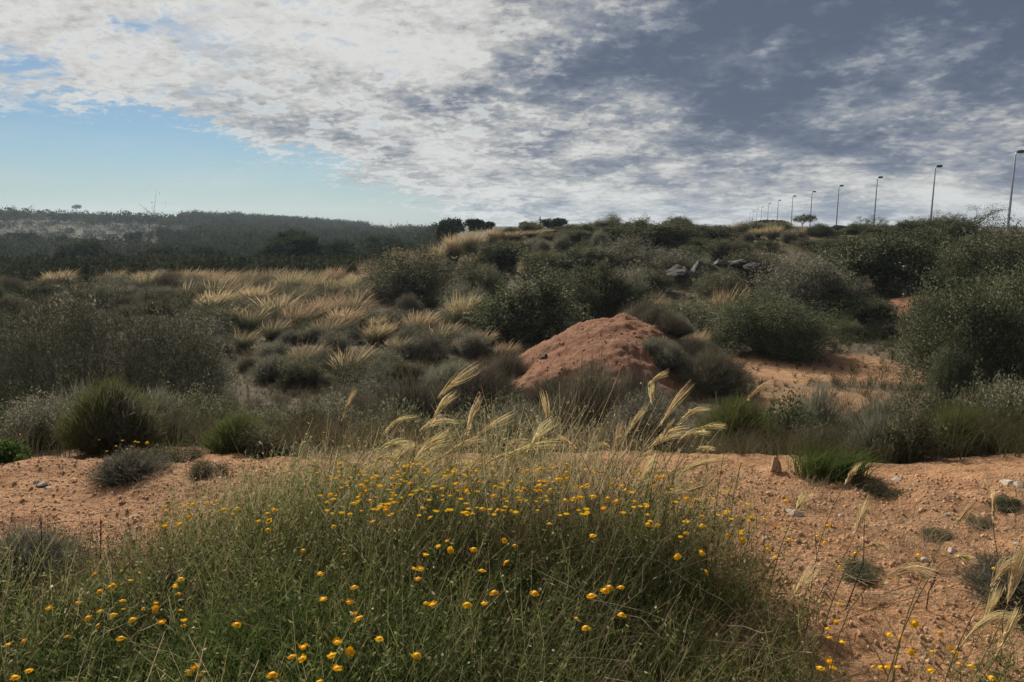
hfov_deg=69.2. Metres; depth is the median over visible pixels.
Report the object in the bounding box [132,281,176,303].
valley shrub
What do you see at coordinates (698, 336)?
golden tussock
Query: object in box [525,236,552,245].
hillside shrub
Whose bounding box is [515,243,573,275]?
olive shrub
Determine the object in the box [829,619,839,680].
daisy
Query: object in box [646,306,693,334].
dry shrub
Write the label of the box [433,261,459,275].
hillside shrub
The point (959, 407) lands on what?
bank plant
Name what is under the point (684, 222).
evergreen shrub
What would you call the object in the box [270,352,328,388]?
scrub cushion
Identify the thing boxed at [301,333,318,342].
scrub cushion
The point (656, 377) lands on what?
nodding stalk
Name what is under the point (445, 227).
pine tree
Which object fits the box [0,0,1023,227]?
sky
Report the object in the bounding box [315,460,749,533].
daisies
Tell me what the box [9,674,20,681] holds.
daisy
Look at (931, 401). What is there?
bank plant
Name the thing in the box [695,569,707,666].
daisy
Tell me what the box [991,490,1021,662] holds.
nodding stalk
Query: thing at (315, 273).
golden tussock
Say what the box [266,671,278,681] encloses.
daisy
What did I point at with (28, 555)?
shrub
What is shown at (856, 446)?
bank plant
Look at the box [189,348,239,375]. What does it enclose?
scrub cushion
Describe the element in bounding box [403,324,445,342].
scrub cushion
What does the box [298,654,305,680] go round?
daisy
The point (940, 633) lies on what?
daisy
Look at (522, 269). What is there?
golden tussock
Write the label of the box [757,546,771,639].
daisy
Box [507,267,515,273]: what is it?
scrub cushion
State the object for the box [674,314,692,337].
dry shrub
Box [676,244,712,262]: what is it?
hillside shrub
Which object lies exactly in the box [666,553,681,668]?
daisy
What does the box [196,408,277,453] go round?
bank plant
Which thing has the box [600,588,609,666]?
daisy
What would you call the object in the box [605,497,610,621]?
daisy
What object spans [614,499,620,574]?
daisy
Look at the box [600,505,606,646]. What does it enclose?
daisy
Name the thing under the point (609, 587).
daisy
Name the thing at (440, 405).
nodding stalk
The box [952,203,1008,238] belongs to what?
sparse tree
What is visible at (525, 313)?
evergreen shrub
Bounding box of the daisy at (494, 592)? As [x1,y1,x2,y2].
[490,590,498,668]
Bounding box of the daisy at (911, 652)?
[907,648,914,674]
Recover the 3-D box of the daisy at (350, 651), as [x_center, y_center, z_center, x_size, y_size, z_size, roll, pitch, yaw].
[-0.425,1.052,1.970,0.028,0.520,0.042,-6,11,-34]
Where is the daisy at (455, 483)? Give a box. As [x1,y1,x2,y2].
[453,482,459,566]
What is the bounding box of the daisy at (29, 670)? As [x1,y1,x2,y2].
[24,668,32,681]
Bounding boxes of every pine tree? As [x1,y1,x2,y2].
[2,232,21,243]
[19,232,41,244]
[51,239,111,260]
[122,231,143,243]
[155,228,170,240]
[261,237,299,259]
[269,228,308,243]
[270,234,328,258]
[322,239,357,258]
[357,233,404,247]
[364,242,411,257]
[405,240,431,246]
[410,242,442,251]
[435,217,465,242]
[464,218,486,233]
[484,221,495,229]
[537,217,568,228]
[753,219,792,225]
[832,225,846,230]
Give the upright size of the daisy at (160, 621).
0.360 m
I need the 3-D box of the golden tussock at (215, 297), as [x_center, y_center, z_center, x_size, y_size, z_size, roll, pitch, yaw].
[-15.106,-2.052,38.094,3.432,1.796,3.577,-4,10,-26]
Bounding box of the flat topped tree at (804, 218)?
[792,213,817,225]
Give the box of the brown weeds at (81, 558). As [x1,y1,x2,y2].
[0,491,205,618]
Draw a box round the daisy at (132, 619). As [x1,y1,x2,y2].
[129,617,140,663]
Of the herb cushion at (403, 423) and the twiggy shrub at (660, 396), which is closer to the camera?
the herb cushion at (403, 423)
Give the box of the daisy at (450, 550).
[447,546,453,625]
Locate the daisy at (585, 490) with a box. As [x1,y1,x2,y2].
[584,469,586,528]
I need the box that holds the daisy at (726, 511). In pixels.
[724,510,729,612]
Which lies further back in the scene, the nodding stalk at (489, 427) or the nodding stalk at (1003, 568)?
the nodding stalk at (489, 427)
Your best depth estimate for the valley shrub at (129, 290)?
45.15 m
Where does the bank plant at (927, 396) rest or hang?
on the ground at (968, 468)
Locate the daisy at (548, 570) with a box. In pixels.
[547,523,551,649]
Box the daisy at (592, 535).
[585,534,595,652]
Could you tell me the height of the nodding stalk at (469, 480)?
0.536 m
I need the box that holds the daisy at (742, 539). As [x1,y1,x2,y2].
[738,536,745,640]
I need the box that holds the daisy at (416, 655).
[412,652,420,669]
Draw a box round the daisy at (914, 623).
[910,619,919,676]
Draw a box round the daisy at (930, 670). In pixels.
[925,666,934,672]
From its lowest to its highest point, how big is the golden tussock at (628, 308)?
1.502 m
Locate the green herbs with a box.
[0,438,895,681]
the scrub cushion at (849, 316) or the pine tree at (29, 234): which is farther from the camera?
the pine tree at (29, 234)
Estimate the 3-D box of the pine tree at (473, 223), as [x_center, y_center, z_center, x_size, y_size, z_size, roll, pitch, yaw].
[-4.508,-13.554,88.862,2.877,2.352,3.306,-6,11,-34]
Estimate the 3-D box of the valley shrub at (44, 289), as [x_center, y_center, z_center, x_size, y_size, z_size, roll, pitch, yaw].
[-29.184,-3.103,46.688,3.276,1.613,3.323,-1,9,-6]
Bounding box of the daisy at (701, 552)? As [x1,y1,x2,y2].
[699,549,705,638]
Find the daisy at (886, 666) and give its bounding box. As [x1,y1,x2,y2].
[883,663,889,680]
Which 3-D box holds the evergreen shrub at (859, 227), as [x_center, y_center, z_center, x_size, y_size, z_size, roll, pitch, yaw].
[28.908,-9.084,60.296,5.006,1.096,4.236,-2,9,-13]
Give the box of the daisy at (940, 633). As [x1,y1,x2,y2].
[933,631,942,676]
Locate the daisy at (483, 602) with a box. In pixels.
[481,601,487,669]
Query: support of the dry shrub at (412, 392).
on the ground at (968, 468)
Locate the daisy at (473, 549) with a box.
[469,547,477,636]
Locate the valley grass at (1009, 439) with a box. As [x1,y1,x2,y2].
[0,229,1023,463]
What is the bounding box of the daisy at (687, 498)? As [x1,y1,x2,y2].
[682,496,690,571]
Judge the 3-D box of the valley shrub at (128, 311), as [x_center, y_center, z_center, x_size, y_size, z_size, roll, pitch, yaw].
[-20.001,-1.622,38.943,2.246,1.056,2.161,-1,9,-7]
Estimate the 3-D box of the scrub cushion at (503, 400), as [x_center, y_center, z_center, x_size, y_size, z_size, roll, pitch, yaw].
[-0.353,1.530,18.345,1.531,0.926,1.790,4,10,22]
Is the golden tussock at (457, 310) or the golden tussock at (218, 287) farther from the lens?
the golden tussock at (218, 287)
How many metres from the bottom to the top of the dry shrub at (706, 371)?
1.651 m
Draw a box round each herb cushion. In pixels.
[135,428,207,449]
[147,442,213,462]
[184,455,230,480]
[362,402,435,447]
[435,391,507,450]
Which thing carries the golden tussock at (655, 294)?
on the ground at (968, 468)
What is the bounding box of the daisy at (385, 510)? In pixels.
[383,507,388,602]
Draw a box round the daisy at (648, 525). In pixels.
[645,523,651,620]
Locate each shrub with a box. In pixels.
[0,273,33,297]
[0,276,127,408]
[0,282,19,298]
[0,295,27,312]
[0,352,82,422]
[0,406,18,437]
[0,515,97,603]
[3,294,36,306]
[9,289,90,330]
[14,279,67,300]
[25,302,104,338]
[56,336,177,401]
[60,279,95,300]
[62,282,116,308]
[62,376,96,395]
[81,443,179,492]
[86,308,134,327]
[90,272,142,291]
[94,279,140,298]
[104,293,144,309]
[109,301,148,317]
[125,288,231,394]
[127,315,168,332]
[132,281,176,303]
[138,291,195,316]
[146,268,187,292]
[147,310,240,343]
[168,298,243,329]
[181,273,220,290]
[196,302,238,342]
[205,294,270,316]
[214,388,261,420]
[253,438,313,457]
[278,374,397,441]
[341,279,387,301]
[353,239,482,304]
[363,256,401,297]
[363,306,444,328]
[366,363,466,433]
[416,283,469,307]
[430,359,528,409]
[431,306,449,322]
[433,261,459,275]
[436,279,487,322]
[437,321,481,335]
[448,248,508,295]
[457,258,495,272]
[458,249,597,347]
[460,238,540,267]
[464,262,509,284]
[466,291,503,334]
[487,349,532,382]
[498,226,523,239]
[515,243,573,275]
[516,220,545,231]
[516,370,573,414]
[517,395,588,450]
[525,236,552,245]
[532,347,661,438]
[534,258,589,314]
[538,232,557,239]
[545,223,582,232]
[553,242,624,271]
[560,255,639,321]
[566,229,601,242]
[567,222,600,231]
[568,236,601,251]
[580,222,615,228]
[590,212,622,227]
[590,233,676,273]
[595,221,631,241]
[601,221,711,247]
[606,354,680,423]
[608,263,654,299]
[616,218,640,227]
[624,297,663,317]
[626,283,722,344]
[627,212,655,229]
[631,307,647,318]
[631,368,693,439]
[632,258,678,292]
[635,295,674,306]
[635,304,675,324]
[638,335,681,353]
[642,245,723,282]
[644,285,667,296]
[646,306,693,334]
[648,307,690,329]
[652,341,690,371]
[653,253,695,277]
[653,312,691,335]
[658,215,693,223]
[662,220,711,230]
[670,341,760,395]
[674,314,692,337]
[675,224,752,242]
[675,317,696,337]
[675,334,714,360]
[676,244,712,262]
[681,236,716,249]
[686,257,756,302]
[696,233,712,243]
[696,276,871,365]
[699,339,723,356]
[701,236,759,258]
[701,296,739,338]
[702,239,742,259]
[710,224,737,236]
[713,236,801,284]
[731,219,767,233]
[736,240,858,314]
[750,238,780,250]
[757,387,828,447]
[762,221,795,237]
[788,236,836,249]
[789,371,850,429]
[800,234,875,264]
[803,222,838,236]
[816,293,906,324]
[817,272,884,307]
[821,223,966,298]
[826,285,865,306]
[828,230,861,235]
[841,223,891,233]
[843,380,912,429]
[856,227,884,240]
[862,319,906,338]
[883,260,1023,398]
[884,219,934,237]
[901,224,962,265]
[915,332,993,407]
[921,214,1023,296]
[924,215,987,240]
[951,358,1023,407]
[954,543,1023,619]
[962,249,1023,379]
[976,367,1023,407]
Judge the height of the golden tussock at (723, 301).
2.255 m
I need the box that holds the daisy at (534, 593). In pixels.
[530,590,538,681]
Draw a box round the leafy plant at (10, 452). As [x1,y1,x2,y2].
[0,436,34,463]
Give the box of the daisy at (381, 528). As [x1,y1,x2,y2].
[380,506,384,584]
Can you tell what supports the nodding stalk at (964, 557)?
on the ground at (968, 468)
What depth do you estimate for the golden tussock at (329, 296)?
40.32 m
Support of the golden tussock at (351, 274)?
on the ground at (968, 468)
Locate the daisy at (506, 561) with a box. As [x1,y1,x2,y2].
[501,560,508,679]
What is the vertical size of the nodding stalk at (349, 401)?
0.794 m
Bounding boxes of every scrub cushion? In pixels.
[168,364,242,408]
[185,280,207,297]
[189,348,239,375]
[204,332,237,355]
[204,392,242,412]
[234,355,260,371]
[244,351,302,381]
[255,338,295,358]
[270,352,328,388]
[276,327,305,344]
[292,316,334,332]
[297,325,324,343]
[300,368,336,387]
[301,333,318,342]
[304,344,336,372]
[317,328,359,350]
[325,315,354,327]
[328,358,387,392]
[334,320,366,343]
[336,374,392,407]
[340,365,404,403]
[341,306,377,327]
[358,343,407,365]
[361,355,393,378]
[372,354,402,368]
[388,354,429,383]
[390,291,424,313]
[392,321,427,342]
[397,330,453,359]
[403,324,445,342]
[419,356,471,391]
[432,358,476,374]
[437,385,466,413]
[450,326,492,359]
[455,394,487,412]
[464,385,528,417]
[468,286,491,298]
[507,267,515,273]
[534,238,551,252]
[548,233,570,250]
[553,225,573,241]
[588,229,610,246]
[667,298,679,307]
[738,285,759,304]
[739,231,756,241]
[778,228,803,243]
[790,232,808,241]
[819,309,855,326]
[827,316,865,339]
[896,287,923,297]
[904,298,934,319]
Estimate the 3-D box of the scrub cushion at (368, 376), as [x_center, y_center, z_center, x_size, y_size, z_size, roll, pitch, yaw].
[-3.586,1.288,19.629,1.751,1.248,1.803,-6,11,-35]
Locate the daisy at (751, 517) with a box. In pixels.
[747,515,753,612]
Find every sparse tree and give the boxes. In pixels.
[853,216,874,225]
[865,215,890,225]
[926,210,964,222]
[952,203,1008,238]
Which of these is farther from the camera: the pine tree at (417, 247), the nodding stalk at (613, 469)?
the pine tree at (417, 247)
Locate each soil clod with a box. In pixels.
[770,457,781,472]
[981,511,997,519]
[993,491,1009,497]
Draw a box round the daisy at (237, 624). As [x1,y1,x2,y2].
[232,622,240,662]
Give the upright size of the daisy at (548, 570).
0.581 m
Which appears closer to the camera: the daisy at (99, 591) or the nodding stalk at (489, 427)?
the daisy at (99, 591)
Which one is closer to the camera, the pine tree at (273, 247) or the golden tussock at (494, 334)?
the golden tussock at (494, 334)
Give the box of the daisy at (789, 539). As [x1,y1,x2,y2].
[786,537,792,601]
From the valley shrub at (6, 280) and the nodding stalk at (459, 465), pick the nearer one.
the nodding stalk at (459, 465)
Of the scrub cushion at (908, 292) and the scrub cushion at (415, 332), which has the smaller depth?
the scrub cushion at (415, 332)
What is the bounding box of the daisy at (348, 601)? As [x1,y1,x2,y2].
[345,599,353,636]
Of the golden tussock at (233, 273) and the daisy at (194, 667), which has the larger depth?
the golden tussock at (233, 273)
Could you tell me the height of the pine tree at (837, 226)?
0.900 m
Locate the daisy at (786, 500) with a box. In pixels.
[783,498,788,563]
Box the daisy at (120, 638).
[115,636,125,679]
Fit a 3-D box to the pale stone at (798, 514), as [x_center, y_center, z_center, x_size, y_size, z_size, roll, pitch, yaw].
[1.571,0.956,4.130,0.110,0.040,0.077,2,9,13]
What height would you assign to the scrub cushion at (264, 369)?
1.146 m
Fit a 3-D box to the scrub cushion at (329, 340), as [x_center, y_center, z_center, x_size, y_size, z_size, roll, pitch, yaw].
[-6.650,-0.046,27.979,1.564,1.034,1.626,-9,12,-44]
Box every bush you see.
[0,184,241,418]
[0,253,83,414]
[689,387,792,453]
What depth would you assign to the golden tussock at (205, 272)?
52.75 m
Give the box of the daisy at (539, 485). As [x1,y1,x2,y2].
[538,484,543,575]
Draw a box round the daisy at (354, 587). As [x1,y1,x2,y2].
[350,585,358,632]
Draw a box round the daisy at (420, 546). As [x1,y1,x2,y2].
[420,507,425,587]
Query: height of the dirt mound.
2.643 m
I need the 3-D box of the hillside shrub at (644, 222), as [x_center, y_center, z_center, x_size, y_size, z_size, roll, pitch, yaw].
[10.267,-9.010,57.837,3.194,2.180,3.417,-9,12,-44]
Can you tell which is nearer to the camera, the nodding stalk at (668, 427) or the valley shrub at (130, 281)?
the nodding stalk at (668, 427)
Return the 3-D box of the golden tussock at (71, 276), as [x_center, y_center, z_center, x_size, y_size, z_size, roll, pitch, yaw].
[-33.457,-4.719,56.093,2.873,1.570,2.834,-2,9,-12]
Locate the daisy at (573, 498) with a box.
[571,497,576,569]
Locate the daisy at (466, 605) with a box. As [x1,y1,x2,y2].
[462,602,472,655]
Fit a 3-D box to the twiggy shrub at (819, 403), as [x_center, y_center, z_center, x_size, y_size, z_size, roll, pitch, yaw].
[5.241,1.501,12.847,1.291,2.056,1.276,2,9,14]
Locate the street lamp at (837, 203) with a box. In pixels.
[836,185,843,224]
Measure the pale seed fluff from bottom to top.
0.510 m
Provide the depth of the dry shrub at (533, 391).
18.54 m
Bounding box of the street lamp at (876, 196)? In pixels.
[873,176,882,221]
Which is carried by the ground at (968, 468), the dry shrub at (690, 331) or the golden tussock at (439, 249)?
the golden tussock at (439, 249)
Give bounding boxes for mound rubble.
[514,313,699,401]
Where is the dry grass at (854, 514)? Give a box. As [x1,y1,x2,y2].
[0,412,1023,681]
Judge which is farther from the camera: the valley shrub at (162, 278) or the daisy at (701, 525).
the valley shrub at (162, 278)
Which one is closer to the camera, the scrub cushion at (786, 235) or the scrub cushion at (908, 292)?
the scrub cushion at (908, 292)
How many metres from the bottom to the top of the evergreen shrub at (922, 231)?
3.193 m
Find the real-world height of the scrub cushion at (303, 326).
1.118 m
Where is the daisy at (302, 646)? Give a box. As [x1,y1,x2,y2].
[298,643,307,668]
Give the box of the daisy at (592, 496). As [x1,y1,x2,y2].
[590,495,595,571]
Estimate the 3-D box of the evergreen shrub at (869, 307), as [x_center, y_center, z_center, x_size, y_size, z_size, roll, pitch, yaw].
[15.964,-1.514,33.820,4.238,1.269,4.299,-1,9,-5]
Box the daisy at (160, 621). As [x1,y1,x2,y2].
[157,619,165,642]
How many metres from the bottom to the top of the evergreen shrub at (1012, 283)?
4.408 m
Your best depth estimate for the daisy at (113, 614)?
2.40 m
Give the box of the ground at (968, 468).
[0,210,1023,681]
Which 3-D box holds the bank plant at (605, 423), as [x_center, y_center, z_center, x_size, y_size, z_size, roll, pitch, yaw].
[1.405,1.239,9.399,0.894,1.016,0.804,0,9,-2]
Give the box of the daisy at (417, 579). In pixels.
[414,576,421,627]
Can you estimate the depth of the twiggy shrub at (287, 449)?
5.88 m
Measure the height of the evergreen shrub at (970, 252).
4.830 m
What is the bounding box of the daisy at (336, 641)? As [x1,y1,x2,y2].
[333,637,342,681]
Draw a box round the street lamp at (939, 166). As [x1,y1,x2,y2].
[930,165,942,218]
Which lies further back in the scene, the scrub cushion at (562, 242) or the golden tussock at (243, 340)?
the scrub cushion at (562, 242)
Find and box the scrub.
[0,214,416,280]
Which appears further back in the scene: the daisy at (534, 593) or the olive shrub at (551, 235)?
the olive shrub at (551, 235)
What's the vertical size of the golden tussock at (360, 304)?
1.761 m
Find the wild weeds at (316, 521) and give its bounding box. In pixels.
[0,371,1023,681]
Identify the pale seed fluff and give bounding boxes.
[1,427,1018,681]
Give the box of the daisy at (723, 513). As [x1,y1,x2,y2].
[720,512,725,605]
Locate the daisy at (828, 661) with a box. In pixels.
[825,657,833,681]
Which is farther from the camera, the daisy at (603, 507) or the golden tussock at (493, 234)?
the golden tussock at (493, 234)
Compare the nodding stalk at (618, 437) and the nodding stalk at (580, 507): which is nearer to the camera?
the nodding stalk at (580, 507)
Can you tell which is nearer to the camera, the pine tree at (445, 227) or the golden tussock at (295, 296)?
the golden tussock at (295, 296)
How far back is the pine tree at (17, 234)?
225.36 m
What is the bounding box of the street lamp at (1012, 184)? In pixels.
[1005,150,1023,230]
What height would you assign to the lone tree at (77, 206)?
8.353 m
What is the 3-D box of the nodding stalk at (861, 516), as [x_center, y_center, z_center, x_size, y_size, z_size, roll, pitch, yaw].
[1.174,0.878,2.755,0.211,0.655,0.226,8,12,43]
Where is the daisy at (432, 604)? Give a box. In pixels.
[429,600,436,676]
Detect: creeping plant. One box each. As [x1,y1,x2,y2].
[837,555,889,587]
[849,473,914,499]
[917,526,956,543]
[965,513,995,530]
[987,495,1023,514]
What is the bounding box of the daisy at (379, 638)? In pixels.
[375,636,383,672]
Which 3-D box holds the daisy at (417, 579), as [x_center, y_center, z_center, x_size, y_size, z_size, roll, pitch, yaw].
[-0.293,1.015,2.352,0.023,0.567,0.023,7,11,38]
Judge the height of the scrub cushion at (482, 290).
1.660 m
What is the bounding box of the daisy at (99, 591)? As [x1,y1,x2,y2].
[96,588,110,659]
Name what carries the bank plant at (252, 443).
on the ground at (968, 468)
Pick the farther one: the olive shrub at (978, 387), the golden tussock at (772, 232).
the golden tussock at (772, 232)
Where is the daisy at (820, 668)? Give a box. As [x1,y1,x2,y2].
[816,666,825,681]
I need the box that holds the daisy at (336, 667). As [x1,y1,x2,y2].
[332,664,342,677]
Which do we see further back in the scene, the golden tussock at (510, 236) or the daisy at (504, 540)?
the golden tussock at (510, 236)
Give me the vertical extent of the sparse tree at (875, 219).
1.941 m
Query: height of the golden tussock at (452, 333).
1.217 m
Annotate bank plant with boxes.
[0,386,88,452]
[27,386,81,448]
[36,376,100,446]
[45,370,175,458]
[67,376,165,456]
[136,376,207,430]
[142,410,195,446]
[145,367,242,434]
[156,393,220,431]
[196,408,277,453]
[223,421,287,458]
[224,391,291,430]
[279,386,335,446]
[285,387,364,439]
[336,388,433,448]
[469,415,514,453]
[474,390,564,451]
[482,404,541,455]
[490,398,572,450]
[591,405,626,446]
[602,407,691,451]
[604,384,690,450]
[786,423,846,453]
[837,403,912,462]
[838,432,876,459]
[869,392,953,463]
[884,374,992,421]
[914,385,951,409]
[922,395,1007,443]
[923,407,989,453]
[938,434,985,457]
[940,375,1023,425]
[940,402,993,448]
[987,397,1017,423]
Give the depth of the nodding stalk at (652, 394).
3.14 m
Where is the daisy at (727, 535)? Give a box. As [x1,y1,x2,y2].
[717,533,730,623]
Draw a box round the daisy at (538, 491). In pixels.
[536,490,542,573]
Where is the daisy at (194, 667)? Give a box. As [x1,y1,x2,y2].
[190,663,199,669]
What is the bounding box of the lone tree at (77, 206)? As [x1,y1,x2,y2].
[72,204,81,208]
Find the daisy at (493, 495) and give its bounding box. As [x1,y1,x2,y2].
[491,494,496,609]
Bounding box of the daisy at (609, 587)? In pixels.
[605,585,613,669]
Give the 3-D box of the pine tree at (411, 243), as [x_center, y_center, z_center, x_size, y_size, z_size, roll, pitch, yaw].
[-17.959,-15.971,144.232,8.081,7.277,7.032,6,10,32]
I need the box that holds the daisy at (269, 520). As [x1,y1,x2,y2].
[266,518,271,565]
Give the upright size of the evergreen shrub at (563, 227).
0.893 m
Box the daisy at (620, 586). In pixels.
[614,585,623,680]
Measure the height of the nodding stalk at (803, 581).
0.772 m
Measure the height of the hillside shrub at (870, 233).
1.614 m
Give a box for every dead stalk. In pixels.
[40,519,42,558]
[99,517,102,581]
[730,463,741,519]
[845,510,866,609]
[926,572,936,610]
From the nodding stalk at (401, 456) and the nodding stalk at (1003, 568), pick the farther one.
the nodding stalk at (401, 456)
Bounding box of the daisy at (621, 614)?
[617,612,626,672]
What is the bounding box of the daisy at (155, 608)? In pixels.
[151,605,162,655]
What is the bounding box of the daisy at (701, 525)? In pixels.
[699,524,705,642]
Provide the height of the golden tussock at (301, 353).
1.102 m
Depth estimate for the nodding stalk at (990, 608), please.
2.13 m
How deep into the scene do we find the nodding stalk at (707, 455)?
3.30 m
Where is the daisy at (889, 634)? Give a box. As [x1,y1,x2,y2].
[884,632,892,681]
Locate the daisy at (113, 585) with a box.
[111,582,116,630]
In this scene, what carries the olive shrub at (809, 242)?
on the ground at (968, 468)
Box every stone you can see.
[36,481,48,486]
[786,509,803,517]
[859,537,868,542]
[892,477,902,480]
[920,556,928,562]
[948,547,956,553]
[1000,479,1014,484]
[1013,481,1023,487]
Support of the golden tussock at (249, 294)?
on the ground at (968, 468)
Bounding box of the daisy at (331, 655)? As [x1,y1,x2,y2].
[327,652,336,664]
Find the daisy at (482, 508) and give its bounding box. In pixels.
[479,507,485,583]
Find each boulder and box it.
[665,264,693,281]
[691,260,716,276]
[714,259,729,267]
[729,259,746,267]
[743,262,763,270]
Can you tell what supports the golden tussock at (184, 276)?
on the ground at (968, 468)
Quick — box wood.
[0,206,443,260]
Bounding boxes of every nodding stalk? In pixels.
[326,387,357,486]
[330,460,380,530]
[331,453,409,501]
[339,414,418,479]
[345,438,411,523]
[350,442,424,539]
[363,447,437,519]
[368,442,414,495]
[372,443,403,495]
[373,436,454,536]
[382,429,451,541]
[384,392,459,565]
[386,475,453,525]
[388,414,460,501]
[392,361,481,536]
[407,459,475,507]
[409,428,453,479]
[412,436,488,505]
[429,455,489,537]
[430,472,482,535]
[434,413,513,525]
[435,452,531,521]
[436,481,466,502]
[437,391,483,588]
[440,454,482,528]
[443,437,561,520]
[475,450,526,533]
[478,438,529,501]
[492,418,558,568]
[508,474,557,555]
[527,494,600,552]
[541,392,587,527]
[556,433,598,504]
[567,449,629,552]
[581,421,626,528]
[584,404,647,546]
[598,428,687,553]
[598,469,679,517]
[599,442,640,525]
[605,451,658,558]
[615,449,652,518]
[619,371,667,495]
[621,381,695,490]
[621,489,688,569]
[626,417,674,572]
[627,425,689,524]
[628,428,709,521]
[632,479,722,576]
[636,407,708,594]
[640,452,731,550]
[648,383,694,566]
[651,466,702,554]
[660,422,724,552]
[660,446,715,562]
[671,452,708,555]
[711,380,774,575]
[758,490,810,668]
[761,560,822,681]
[785,539,890,681]
[798,461,860,626]
[802,494,871,649]
[828,562,944,681]
[861,553,976,681]
[879,498,979,681]
[917,552,1022,681]
[928,610,1023,681]
[954,579,1005,681]
[971,533,1023,681]
[978,607,1021,681]
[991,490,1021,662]
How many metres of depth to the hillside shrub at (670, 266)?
43.18 m
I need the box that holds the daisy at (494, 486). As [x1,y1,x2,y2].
[493,485,497,569]
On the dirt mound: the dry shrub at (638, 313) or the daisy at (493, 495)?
the dry shrub at (638, 313)
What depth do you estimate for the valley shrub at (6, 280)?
47.63 m
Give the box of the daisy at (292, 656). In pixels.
[287,654,296,672]
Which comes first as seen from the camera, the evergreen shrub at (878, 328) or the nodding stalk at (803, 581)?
the nodding stalk at (803, 581)
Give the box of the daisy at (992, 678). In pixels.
[988,676,996,680]
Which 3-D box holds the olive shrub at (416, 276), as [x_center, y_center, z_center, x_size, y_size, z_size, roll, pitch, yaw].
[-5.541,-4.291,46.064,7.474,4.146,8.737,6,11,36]
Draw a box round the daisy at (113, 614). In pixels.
[110,613,119,674]
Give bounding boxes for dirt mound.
[501,313,706,406]
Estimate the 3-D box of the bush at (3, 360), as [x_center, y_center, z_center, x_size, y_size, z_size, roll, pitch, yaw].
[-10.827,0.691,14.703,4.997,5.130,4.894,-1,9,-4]
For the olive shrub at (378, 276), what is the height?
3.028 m
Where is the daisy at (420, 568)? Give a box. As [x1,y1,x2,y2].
[417,566,423,634]
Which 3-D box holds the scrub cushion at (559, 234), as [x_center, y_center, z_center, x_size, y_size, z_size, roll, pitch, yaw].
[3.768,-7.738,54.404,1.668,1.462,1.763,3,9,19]
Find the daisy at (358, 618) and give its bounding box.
[354,615,361,680]
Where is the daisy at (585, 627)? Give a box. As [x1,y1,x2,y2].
[582,625,589,630]
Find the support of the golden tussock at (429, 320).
on the ground at (968, 468)
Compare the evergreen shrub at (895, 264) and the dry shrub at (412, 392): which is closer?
the dry shrub at (412, 392)
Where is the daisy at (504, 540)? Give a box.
[500,538,506,611]
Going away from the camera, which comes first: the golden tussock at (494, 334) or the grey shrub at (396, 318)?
the golden tussock at (494, 334)
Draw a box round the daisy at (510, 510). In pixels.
[509,509,513,583]
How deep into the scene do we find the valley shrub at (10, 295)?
42.62 m
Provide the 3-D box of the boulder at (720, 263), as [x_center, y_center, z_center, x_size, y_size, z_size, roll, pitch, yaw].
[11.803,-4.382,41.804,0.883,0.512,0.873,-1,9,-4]
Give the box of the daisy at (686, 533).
[683,532,688,626]
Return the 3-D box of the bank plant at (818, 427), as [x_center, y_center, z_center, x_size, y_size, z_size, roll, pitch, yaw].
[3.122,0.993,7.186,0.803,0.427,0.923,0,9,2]
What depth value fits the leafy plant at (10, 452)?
5.09 m
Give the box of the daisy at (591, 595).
[586,593,596,679]
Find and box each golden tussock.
[31,269,82,287]
[54,269,85,285]
[105,267,131,282]
[120,271,150,282]
[126,270,163,291]
[164,280,211,302]
[169,269,208,288]
[181,268,211,281]
[187,273,248,297]
[189,284,247,309]
[203,266,245,285]
[203,267,229,281]
[207,266,253,284]
[217,305,252,322]
[227,325,268,349]
[230,268,262,289]
[230,284,280,304]
[230,300,279,332]
[235,280,260,291]
[237,266,268,285]
[246,289,310,322]
[251,316,301,339]
[256,275,283,289]
[256,280,290,302]
[260,264,291,282]
[261,294,331,331]
[271,268,316,295]
[272,267,313,281]
[277,339,334,364]
[279,282,324,305]
[282,277,327,297]
[294,293,350,321]
[304,267,338,279]
[305,314,357,336]
[306,274,343,294]
[317,264,350,288]
[318,305,373,326]
[320,277,349,296]
[320,286,348,312]
[323,340,391,378]
[328,288,381,313]
[337,280,367,299]
[338,272,366,297]
[342,270,372,281]
[346,285,375,303]
[354,258,382,275]
[356,318,402,345]
[362,314,391,329]
[380,334,415,356]
[385,252,414,263]
[395,309,448,330]
[417,318,473,347]
[423,244,453,265]
[438,232,468,263]
[438,292,485,327]
[450,338,464,353]
[453,227,490,257]
[471,325,505,347]
[481,228,504,241]
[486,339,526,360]
[502,230,527,240]
[514,262,532,279]
[521,229,542,237]
[539,229,554,232]
[614,300,639,316]
[637,288,669,300]
[651,296,673,307]
[680,326,718,340]
[689,330,714,342]
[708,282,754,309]
[749,227,768,238]
[762,223,784,239]
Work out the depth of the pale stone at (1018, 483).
4.58 m
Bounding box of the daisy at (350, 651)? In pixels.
[345,646,355,675]
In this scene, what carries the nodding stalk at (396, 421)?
on the ground at (968, 468)
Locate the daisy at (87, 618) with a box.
[85,615,97,679]
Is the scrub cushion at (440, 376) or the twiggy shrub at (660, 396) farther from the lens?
the scrub cushion at (440, 376)
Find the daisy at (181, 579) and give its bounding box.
[177,577,185,617]
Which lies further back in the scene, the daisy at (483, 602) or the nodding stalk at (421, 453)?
the nodding stalk at (421, 453)
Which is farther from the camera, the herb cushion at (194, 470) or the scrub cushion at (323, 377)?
the scrub cushion at (323, 377)
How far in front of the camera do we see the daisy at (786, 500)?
3.40 m
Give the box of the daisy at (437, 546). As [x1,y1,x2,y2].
[435,544,440,646]
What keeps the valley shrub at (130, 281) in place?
on the ground at (968, 468)

